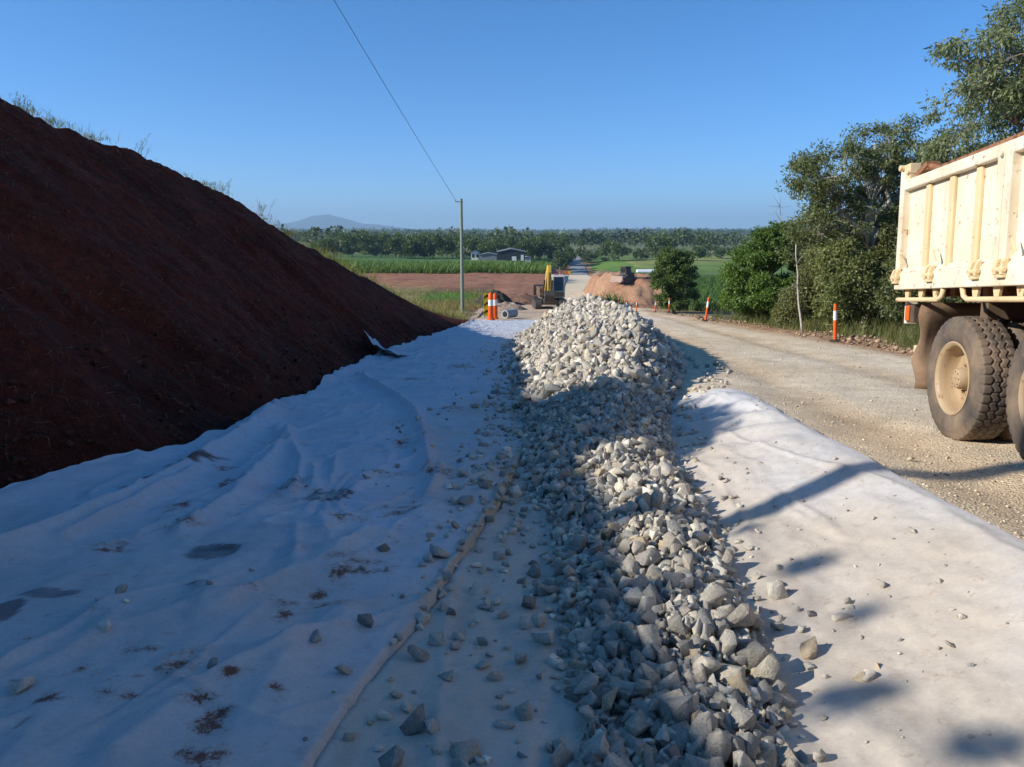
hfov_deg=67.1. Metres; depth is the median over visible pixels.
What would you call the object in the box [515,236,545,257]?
field tree
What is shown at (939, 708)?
geotextile sheet
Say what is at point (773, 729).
rock
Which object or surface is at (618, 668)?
rock
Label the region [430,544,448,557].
rock
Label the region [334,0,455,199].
power line
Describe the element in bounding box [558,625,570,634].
rock
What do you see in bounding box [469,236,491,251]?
field tree
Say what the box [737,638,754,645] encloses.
rock
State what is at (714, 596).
rock
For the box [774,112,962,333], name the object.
wattle tree
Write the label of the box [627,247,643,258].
field tree
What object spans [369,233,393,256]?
field tree
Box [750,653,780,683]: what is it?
rock
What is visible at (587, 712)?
rock
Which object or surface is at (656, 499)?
rock
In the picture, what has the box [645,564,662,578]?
rock
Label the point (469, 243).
field tree
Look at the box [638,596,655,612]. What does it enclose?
rock
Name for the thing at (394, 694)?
rock
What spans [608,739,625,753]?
rock
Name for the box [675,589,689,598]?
rock
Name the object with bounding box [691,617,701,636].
rock
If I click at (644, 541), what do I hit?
rock
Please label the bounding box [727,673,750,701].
rock
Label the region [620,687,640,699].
rock
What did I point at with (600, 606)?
rock
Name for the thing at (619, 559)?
rock
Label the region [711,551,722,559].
rock
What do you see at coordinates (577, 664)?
rock
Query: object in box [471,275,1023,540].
gravel road
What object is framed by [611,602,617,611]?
rock
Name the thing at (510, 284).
ground
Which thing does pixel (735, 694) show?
rock
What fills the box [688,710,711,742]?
rock
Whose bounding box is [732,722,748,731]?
rock
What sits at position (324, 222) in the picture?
mountain
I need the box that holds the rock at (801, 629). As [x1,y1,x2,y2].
[798,626,805,632]
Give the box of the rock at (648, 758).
[643,747,654,766]
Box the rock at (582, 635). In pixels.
[574,626,600,644]
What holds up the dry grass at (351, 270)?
on the earth bank
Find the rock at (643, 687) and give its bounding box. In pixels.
[634,679,651,696]
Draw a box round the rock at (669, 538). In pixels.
[662,531,680,553]
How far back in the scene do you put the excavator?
61.24 m
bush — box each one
[716,219,811,323]
[770,285,819,327]
[774,212,860,266]
[783,248,852,323]
[804,233,902,333]
[825,237,906,328]
[858,200,948,327]
[867,240,980,329]
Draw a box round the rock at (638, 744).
[633,738,645,755]
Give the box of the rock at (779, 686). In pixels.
[771,679,786,692]
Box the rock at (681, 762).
[679,759,684,766]
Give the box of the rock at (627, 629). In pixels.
[621,624,636,645]
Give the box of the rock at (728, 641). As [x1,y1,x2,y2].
[719,629,736,658]
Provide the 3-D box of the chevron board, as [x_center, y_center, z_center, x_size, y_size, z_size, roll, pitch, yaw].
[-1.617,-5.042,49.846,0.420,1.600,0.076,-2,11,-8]
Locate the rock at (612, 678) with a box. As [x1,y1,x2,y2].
[609,676,621,681]
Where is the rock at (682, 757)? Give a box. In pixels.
[662,755,684,763]
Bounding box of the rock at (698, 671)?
[691,663,706,683]
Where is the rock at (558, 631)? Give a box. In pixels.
[554,624,562,635]
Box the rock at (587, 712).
[579,705,595,720]
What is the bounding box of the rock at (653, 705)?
[648,699,658,712]
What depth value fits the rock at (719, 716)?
2.46 m
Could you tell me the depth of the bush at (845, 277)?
22.22 m
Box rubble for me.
[679,314,913,357]
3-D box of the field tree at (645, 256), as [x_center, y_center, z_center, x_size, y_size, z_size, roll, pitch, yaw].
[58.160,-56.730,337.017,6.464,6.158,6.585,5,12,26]
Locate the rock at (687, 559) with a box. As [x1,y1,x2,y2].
[682,553,693,572]
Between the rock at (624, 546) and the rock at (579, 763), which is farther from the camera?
the rock at (624, 546)
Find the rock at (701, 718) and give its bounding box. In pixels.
[691,711,717,731]
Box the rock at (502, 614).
[497,610,508,618]
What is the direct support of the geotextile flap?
on the geotextile sheet at (164, 533)
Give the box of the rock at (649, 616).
[640,608,660,624]
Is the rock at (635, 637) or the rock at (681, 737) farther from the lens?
the rock at (635, 637)
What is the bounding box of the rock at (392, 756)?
[378,745,404,766]
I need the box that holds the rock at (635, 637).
[627,629,641,645]
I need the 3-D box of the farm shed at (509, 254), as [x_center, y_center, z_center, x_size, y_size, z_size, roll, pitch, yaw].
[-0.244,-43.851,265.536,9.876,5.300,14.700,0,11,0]
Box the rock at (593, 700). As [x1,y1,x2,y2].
[586,689,599,707]
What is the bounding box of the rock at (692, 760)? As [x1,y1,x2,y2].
[685,753,709,766]
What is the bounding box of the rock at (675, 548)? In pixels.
[668,543,681,554]
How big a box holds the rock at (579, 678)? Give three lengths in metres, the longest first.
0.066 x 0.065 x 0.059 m
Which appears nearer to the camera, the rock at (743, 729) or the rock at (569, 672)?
the rock at (743, 729)
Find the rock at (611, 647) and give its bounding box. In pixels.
[605,640,620,658]
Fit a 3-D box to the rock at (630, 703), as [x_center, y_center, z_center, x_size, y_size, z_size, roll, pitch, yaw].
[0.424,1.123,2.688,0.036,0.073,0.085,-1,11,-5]
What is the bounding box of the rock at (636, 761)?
[631,755,643,766]
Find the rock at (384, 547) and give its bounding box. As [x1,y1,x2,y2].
[377,543,390,551]
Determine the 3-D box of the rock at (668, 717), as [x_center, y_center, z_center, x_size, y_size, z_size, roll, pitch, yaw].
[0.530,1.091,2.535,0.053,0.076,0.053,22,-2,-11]
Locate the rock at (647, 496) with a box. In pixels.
[634,492,651,506]
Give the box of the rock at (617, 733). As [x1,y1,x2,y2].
[610,730,621,736]
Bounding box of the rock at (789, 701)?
[772,689,796,707]
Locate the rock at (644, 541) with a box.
[630,536,649,548]
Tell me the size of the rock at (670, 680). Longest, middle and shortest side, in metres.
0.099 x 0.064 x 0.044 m
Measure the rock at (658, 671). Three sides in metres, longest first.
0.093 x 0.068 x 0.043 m
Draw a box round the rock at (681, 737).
[670,720,691,751]
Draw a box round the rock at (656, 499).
[651,490,663,508]
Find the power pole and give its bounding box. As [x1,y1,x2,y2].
[455,199,463,311]
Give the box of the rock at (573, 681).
[570,674,587,684]
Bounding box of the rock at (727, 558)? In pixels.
[722,549,733,566]
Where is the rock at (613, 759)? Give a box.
[601,752,624,766]
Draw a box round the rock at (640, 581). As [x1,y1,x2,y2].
[631,575,648,590]
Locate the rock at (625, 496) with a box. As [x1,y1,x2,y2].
[618,489,636,502]
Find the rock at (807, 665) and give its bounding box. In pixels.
[802,661,814,670]
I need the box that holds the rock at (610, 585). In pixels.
[608,583,619,596]
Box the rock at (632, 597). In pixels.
[623,587,642,608]
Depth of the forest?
520.41 m
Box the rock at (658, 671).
[649,666,662,678]
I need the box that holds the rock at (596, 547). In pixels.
[588,539,601,555]
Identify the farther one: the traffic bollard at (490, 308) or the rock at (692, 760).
the traffic bollard at (490, 308)
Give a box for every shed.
[479,252,496,259]
[497,248,525,261]
[525,256,531,262]
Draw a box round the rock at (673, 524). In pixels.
[666,519,684,536]
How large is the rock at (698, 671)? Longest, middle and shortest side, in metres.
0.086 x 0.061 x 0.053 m
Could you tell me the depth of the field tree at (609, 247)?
321.62 m
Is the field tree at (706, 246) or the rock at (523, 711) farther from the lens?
the field tree at (706, 246)
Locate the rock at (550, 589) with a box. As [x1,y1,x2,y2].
[542,585,558,595]
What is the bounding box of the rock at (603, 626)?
[597,620,615,633]
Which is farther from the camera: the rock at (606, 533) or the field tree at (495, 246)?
the field tree at (495, 246)
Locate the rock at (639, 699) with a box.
[632,697,643,705]
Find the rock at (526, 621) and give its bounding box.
[520,614,534,629]
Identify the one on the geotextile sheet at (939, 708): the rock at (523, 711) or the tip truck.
the rock at (523, 711)
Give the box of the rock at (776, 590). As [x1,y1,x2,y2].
[766,581,787,600]
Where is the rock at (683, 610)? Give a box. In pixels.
[673,605,691,616]
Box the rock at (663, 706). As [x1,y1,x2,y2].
[655,688,697,717]
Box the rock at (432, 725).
[424,718,439,734]
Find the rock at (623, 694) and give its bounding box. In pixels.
[609,679,635,702]
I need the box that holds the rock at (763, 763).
[752,759,767,766]
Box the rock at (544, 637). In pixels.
[531,630,552,643]
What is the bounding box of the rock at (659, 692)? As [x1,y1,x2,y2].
[651,689,669,714]
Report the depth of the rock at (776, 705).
2.68 m
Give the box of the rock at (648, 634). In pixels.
[637,624,660,648]
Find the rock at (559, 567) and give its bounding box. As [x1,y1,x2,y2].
[554,562,569,574]
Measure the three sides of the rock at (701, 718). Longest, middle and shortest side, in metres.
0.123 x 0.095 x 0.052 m
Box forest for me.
[277,223,856,252]
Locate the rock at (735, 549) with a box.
[723,546,738,554]
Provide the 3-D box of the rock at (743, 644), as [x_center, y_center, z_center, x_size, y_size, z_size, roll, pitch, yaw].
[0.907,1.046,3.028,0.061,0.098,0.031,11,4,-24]
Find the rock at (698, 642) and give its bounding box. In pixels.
[690,635,704,648]
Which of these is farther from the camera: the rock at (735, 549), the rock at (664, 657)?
the rock at (735, 549)
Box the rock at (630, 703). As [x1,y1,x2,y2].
[628,697,632,708]
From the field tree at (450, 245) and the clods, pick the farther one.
the field tree at (450, 245)
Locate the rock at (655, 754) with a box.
[633,743,657,758]
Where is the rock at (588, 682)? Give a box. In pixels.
[573,672,598,693]
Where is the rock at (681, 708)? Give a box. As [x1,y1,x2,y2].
[667,695,693,724]
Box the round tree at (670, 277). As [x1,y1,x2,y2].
[648,246,700,312]
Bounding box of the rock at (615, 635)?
[609,629,621,640]
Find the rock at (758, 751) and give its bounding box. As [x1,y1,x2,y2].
[738,729,760,753]
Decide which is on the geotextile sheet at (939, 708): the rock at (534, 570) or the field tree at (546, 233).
the rock at (534, 570)
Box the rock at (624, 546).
[619,539,629,555]
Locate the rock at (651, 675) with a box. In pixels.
[640,663,661,685]
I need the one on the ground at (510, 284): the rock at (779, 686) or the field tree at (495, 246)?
the field tree at (495, 246)
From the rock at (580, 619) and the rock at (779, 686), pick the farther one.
the rock at (580, 619)
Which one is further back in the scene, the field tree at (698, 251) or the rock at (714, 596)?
the field tree at (698, 251)
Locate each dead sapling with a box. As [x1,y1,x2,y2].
[766,193,787,273]
[782,244,804,333]
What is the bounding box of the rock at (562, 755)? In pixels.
[550,743,573,766]
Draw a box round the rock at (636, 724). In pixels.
[625,709,654,736]
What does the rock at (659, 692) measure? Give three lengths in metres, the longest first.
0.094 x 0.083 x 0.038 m
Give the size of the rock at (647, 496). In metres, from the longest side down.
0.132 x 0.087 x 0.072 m
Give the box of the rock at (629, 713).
[621,709,636,722]
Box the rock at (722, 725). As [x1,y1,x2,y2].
[714,712,729,732]
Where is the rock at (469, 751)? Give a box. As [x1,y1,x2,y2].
[449,737,480,763]
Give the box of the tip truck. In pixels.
[890,131,1023,459]
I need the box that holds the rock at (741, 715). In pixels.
[729,702,753,732]
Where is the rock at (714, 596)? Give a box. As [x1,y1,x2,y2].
[699,584,727,609]
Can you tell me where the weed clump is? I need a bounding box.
[581,289,625,304]
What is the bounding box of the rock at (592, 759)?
[582,752,600,766]
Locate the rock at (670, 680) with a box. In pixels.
[658,670,680,690]
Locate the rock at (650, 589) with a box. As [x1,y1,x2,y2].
[642,583,662,604]
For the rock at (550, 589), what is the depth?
3.80 m
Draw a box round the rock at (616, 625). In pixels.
[610,621,627,637]
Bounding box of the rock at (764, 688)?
[755,679,772,704]
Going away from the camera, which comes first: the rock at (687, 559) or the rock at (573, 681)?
the rock at (573, 681)
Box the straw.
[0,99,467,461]
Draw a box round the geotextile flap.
[364,331,408,355]
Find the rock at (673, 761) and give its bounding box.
[667,756,679,766]
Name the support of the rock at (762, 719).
on the rock pile
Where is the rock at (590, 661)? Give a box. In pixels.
[586,656,593,666]
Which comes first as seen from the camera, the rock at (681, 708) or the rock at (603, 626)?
the rock at (681, 708)
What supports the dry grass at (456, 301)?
on the ground at (510, 284)
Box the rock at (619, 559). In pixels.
[609,554,625,573]
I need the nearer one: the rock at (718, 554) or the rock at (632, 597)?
the rock at (632, 597)
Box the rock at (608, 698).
[601,686,618,711]
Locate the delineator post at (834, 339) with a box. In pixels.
[829,304,840,341]
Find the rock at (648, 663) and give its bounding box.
[644,661,659,666]
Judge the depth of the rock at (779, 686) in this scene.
2.75 m
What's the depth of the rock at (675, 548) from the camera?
3.90 m
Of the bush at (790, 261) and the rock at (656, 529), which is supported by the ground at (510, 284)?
the bush at (790, 261)
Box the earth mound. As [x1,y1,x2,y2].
[583,271,721,309]
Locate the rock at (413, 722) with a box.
[399,703,425,735]
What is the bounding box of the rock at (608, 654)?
[603,638,611,658]
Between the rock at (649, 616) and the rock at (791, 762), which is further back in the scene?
the rock at (649, 616)
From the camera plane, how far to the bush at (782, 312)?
26.67 m
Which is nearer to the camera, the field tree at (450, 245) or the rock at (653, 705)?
the rock at (653, 705)
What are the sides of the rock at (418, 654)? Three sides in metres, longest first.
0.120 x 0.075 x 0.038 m
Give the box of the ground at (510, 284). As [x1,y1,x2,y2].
[300,231,913,355]
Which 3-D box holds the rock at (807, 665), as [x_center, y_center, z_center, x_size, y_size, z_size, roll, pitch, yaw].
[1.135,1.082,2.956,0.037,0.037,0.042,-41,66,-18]
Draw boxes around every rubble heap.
[470,289,512,305]
[497,301,526,309]
[509,293,536,304]
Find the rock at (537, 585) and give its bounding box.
[532,580,547,595]
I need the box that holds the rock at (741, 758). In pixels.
[733,750,755,766]
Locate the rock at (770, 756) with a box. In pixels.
[756,749,777,766]
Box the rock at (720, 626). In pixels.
[713,618,729,635]
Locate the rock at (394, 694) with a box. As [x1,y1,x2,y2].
[389,690,402,698]
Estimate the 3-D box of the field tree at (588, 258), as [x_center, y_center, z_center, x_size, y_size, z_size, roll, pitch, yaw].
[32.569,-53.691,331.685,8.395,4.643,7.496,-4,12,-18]
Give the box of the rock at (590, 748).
[578,742,602,759]
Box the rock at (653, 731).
[648,718,663,738]
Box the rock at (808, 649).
[799,636,816,659]
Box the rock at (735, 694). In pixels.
[727,689,745,708]
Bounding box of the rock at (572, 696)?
[564,685,580,702]
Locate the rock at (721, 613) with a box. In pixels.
[714,609,730,618]
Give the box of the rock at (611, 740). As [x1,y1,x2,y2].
[607,735,624,744]
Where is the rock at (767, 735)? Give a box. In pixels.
[760,732,774,743]
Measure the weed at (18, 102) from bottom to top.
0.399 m
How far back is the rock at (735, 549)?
4.18 m
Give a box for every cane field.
[332,258,557,273]
[643,273,946,311]
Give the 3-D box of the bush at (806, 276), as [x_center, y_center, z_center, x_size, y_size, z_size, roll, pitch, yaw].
[10.895,-3.368,26.863,2.999,3.114,2.346,0,11,0]
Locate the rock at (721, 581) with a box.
[713,579,725,587]
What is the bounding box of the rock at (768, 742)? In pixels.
[759,739,777,755]
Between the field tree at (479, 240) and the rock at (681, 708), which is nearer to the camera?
the rock at (681, 708)
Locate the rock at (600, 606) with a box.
[587,599,610,614]
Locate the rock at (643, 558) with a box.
[635,547,660,565]
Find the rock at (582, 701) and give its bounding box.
[578,694,601,708]
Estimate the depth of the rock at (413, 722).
2.62 m
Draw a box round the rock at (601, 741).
[580,731,609,759]
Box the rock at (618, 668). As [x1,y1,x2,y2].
[612,659,623,676]
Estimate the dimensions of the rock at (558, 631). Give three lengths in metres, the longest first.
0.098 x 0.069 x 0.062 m
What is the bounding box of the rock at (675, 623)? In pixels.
[667,613,685,635]
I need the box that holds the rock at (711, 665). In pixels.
[692,655,721,675]
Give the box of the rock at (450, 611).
[446,607,455,615]
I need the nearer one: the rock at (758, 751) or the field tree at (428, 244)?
the rock at (758, 751)
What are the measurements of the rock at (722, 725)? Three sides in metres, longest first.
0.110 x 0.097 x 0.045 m
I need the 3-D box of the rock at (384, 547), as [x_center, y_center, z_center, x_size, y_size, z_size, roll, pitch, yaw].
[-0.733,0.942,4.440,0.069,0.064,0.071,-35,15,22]
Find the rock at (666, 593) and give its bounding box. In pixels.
[661,587,675,600]
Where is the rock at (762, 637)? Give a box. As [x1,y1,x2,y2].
[748,628,769,642]
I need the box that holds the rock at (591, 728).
[587,719,595,735]
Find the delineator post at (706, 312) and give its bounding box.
[702,297,709,321]
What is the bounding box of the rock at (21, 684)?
[6,675,35,694]
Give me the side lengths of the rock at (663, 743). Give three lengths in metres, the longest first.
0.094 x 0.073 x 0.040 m
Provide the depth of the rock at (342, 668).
2.98 m
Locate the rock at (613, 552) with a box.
[607,548,622,557]
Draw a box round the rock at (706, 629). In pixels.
[700,623,711,642]
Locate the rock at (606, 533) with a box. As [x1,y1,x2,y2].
[595,528,610,540]
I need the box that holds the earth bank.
[0,98,482,488]
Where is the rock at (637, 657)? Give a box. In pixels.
[630,649,645,665]
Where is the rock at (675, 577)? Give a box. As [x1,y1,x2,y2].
[662,572,685,584]
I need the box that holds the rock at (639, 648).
[632,645,642,651]
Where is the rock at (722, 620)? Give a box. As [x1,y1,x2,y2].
[712,618,728,628]
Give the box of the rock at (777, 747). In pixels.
[774,744,781,750]
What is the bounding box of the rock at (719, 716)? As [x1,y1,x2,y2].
[713,712,723,723]
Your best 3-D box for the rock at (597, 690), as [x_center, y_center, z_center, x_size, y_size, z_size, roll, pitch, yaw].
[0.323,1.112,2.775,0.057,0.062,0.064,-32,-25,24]
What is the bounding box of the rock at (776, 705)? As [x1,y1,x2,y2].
[771,702,781,711]
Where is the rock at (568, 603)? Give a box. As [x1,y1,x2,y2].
[561,597,576,608]
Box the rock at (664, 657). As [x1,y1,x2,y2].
[656,650,675,664]
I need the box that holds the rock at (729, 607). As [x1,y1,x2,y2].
[716,603,735,612]
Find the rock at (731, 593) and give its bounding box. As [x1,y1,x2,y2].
[724,588,738,599]
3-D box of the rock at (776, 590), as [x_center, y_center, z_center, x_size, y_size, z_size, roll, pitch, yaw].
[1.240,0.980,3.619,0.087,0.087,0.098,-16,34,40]
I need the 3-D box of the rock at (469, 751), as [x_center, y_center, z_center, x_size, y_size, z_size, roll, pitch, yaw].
[-0.148,1.176,2.473,0.098,0.044,0.096,-29,28,-22]
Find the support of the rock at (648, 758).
on the rock pile
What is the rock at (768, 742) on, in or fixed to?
on the rock pile
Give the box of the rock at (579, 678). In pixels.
[576,675,585,683]
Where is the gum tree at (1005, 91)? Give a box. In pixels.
[905,0,1023,165]
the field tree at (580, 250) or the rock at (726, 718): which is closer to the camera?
the rock at (726, 718)
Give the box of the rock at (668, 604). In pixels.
[657,600,675,617]
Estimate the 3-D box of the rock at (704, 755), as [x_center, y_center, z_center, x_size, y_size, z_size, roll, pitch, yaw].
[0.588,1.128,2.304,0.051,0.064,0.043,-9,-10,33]
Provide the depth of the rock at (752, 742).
2.34 m
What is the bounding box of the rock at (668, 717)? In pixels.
[664,709,672,722]
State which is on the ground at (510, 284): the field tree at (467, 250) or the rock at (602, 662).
the field tree at (467, 250)
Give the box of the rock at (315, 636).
[310,629,320,641]
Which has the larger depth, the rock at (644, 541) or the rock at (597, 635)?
the rock at (644, 541)
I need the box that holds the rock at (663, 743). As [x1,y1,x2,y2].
[660,733,672,746]
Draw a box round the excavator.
[532,265,566,308]
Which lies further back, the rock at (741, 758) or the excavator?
the excavator
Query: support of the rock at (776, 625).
on the geotextile sheet at (939, 708)
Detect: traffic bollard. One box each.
[487,292,494,319]
[493,293,498,318]
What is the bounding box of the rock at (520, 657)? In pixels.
[514,653,527,661]
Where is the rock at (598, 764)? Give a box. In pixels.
[587,762,602,766]
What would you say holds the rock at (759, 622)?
on the rock
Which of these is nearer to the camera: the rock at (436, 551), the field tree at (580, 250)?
the rock at (436, 551)
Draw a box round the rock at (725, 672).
[717,663,744,681]
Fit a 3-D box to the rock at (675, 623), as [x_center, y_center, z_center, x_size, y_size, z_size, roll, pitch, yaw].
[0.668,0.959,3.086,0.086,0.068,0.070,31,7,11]
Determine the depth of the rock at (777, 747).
2.41 m
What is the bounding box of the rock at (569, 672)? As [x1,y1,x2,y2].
[565,667,587,677]
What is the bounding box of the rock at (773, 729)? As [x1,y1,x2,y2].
[769,725,777,732]
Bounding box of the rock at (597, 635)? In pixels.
[591,630,604,644]
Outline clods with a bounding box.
[0,122,474,482]
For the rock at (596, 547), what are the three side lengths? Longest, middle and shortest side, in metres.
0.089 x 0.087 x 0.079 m
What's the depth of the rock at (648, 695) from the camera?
2.67 m
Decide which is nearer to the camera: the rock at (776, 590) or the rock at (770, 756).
the rock at (770, 756)
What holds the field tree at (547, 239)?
on the ground at (510, 284)
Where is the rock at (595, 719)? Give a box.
[586,716,600,726]
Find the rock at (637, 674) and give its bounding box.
[632,668,644,682]
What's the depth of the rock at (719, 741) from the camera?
2.30 m
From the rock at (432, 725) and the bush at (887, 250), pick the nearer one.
the rock at (432, 725)
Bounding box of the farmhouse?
[470,250,479,259]
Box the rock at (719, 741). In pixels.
[704,728,731,764]
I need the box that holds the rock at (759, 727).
[754,723,768,731]
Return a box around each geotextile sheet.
[0,319,537,766]
[313,388,1023,766]
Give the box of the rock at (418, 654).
[407,644,429,661]
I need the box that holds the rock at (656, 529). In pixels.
[652,527,665,548]
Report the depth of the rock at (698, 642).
2.96 m
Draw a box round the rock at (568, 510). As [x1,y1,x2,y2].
[562,503,573,517]
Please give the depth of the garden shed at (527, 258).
276.64 m
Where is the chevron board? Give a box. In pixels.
[484,293,488,317]
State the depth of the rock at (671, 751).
2.32 m
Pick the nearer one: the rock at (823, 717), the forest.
the rock at (823, 717)
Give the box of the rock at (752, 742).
[736,732,760,758]
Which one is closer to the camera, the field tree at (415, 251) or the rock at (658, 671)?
the rock at (658, 671)
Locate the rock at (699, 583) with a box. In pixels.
[694,579,705,588]
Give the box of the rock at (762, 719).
[758,711,765,722]
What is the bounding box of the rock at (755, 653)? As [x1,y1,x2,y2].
[736,640,772,672]
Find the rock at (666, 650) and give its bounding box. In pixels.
[656,646,676,659]
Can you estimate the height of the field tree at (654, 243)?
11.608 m
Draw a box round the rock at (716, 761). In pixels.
[708,757,723,766]
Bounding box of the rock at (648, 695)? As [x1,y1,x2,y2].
[643,692,651,699]
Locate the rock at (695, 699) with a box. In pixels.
[685,693,698,703]
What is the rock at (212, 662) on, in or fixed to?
on the geotextile sheet at (164, 533)
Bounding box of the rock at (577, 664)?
[568,660,585,670]
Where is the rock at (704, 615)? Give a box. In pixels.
[695,608,715,635]
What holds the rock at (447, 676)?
on the geotextile sheet at (939, 708)
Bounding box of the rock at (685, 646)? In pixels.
[678,639,694,657]
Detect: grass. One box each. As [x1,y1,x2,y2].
[0,94,448,316]
[313,237,470,319]
[392,285,498,320]
[711,300,943,350]
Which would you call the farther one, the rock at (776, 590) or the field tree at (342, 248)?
the field tree at (342, 248)
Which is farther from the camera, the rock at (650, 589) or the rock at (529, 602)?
the rock at (529, 602)
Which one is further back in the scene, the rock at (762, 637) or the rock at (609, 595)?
the rock at (609, 595)
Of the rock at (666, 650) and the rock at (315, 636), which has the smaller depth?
the rock at (666, 650)
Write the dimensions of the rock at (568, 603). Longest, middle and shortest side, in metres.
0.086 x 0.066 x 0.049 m
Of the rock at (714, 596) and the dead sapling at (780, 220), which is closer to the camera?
the rock at (714, 596)
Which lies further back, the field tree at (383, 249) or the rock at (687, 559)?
the field tree at (383, 249)
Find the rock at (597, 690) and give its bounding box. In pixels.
[592,682,607,700]
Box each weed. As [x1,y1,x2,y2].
[9,89,30,113]
[133,134,151,158]
[255,199,274,215]
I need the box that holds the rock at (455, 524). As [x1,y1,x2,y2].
[451,521,458,528]
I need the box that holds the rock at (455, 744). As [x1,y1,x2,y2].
[449,741,466,746]
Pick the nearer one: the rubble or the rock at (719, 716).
the rock at (719, 716)
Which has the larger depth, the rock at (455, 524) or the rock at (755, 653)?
the rock at (455, 524)
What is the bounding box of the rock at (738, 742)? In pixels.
[714,727,745,766]
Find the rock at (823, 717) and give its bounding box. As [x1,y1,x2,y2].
[821,714,826,720]
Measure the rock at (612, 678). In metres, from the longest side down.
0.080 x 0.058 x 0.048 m
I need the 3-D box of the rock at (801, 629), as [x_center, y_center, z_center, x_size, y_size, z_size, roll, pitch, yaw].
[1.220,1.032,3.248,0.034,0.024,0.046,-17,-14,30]
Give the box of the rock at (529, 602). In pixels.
[521,595,535,608]
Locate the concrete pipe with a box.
[501,309,517,318]
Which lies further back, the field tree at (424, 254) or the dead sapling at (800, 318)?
the field tree at (424, 254)
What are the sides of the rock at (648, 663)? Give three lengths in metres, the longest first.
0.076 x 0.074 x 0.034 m
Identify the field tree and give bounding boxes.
[313,237,334,253]
[331,231,350,254]
[337,240,355,256]
[339,229,375,256]
[346,234,367,254]
[356,240,382,254]
[357,230,378,252]
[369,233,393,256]
[379,231,408,256]
[385,236,414,258]
[396,235,413,257]
[404,234,421,257]
[414,239,441,257]
[417,233,441,258]
[420,232,446,257]
[435,244,458,257]
[439,233,465,257]
[452,234,471,258]
[452,234,478,258]
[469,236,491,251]
[470,238,490,253]
[476,239,505,253]
[493,235,513,251]
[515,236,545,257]
[527,237,547,258]
[534,233,570,258]
[538,232,569,243]
[542,243,554,259]
[545,239,563,257]
[546,243,575,259]
[552,249,572,270]
[575,238,592,256]
[580,253,596,262]
[589,251,608,260]
[596,240,624,261]
[614,246,628,258]
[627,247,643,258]
[637,247,652,259]
[643,235,677,257]
[686,236,706,260]
[700,243,721,257]
[713,247,731,258]
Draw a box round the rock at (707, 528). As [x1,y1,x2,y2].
[699,523,719,537]
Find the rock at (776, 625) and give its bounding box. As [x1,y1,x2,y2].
[770,621,783,629]
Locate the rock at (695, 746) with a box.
[686,736,704,755]
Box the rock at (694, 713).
[691,709,699,721]
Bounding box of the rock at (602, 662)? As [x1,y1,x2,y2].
[599,657,605,667]
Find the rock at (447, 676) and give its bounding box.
[437,669,453,681]
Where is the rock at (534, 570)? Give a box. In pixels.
[526,563,540,577]
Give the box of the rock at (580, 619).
[572,615,593,626]
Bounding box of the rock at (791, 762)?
[786,758,798,766]
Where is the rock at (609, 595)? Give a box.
[594,587,618,605]
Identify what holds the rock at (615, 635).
on the rock pile
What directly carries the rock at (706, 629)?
on the rock at (696, 625)
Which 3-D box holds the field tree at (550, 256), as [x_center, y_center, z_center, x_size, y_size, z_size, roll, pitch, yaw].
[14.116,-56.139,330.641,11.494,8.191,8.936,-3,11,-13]
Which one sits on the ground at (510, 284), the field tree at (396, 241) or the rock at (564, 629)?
the field tree at (396, 241)
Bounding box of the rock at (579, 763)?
[574,758,584,766]
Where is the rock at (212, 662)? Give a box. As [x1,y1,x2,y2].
[207,657,217,668]
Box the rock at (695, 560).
[693,556,697,565]
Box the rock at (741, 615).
[725,603,755,627]
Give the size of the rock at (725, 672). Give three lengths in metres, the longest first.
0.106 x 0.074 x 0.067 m
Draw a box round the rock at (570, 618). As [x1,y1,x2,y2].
[564,609,587,621]
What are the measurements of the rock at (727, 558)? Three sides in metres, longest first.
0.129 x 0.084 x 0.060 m
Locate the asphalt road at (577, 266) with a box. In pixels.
[569,255,587,274]
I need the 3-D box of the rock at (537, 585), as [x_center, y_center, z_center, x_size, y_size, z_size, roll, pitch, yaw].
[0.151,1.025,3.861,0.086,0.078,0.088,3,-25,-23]
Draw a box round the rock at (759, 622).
[751,613,765,628]
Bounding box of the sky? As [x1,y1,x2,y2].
[0,0,1023,230]
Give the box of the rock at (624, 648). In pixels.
[617,641,631,662]
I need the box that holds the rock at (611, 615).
[599,610,616,620]
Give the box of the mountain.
[274,214,443,230]
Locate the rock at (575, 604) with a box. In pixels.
[571,601,578,607]
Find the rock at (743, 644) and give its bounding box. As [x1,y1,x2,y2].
[736,639,750,650]
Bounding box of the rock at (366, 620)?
[357,613,373,627]
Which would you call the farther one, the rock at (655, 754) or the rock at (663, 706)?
the rock at (663, 706)
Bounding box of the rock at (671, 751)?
[663,743,680,758]
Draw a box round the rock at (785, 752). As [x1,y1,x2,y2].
[777,743,801,766]
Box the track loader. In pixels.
[609,266,635,282]
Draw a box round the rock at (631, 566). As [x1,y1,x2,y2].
[623,557,642,576]
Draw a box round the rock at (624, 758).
[617,749,633,766]
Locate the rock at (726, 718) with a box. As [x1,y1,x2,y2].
[723,713,736,734]
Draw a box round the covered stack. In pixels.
[636,269,653,271]
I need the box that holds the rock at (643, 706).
[638,700,656,720]
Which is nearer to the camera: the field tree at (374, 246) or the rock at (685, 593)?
the rock at (685, 593)
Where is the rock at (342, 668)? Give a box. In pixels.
[335,663,352,674]
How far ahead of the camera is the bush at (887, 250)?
22.91 m
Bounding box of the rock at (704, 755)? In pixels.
[699,751,716,758]
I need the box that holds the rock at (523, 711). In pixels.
[514,700,532,721]
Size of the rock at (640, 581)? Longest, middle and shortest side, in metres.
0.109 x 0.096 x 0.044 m
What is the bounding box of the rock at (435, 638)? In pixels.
[427,631,443,645]
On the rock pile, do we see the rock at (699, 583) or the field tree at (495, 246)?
the rock at (699, 583)

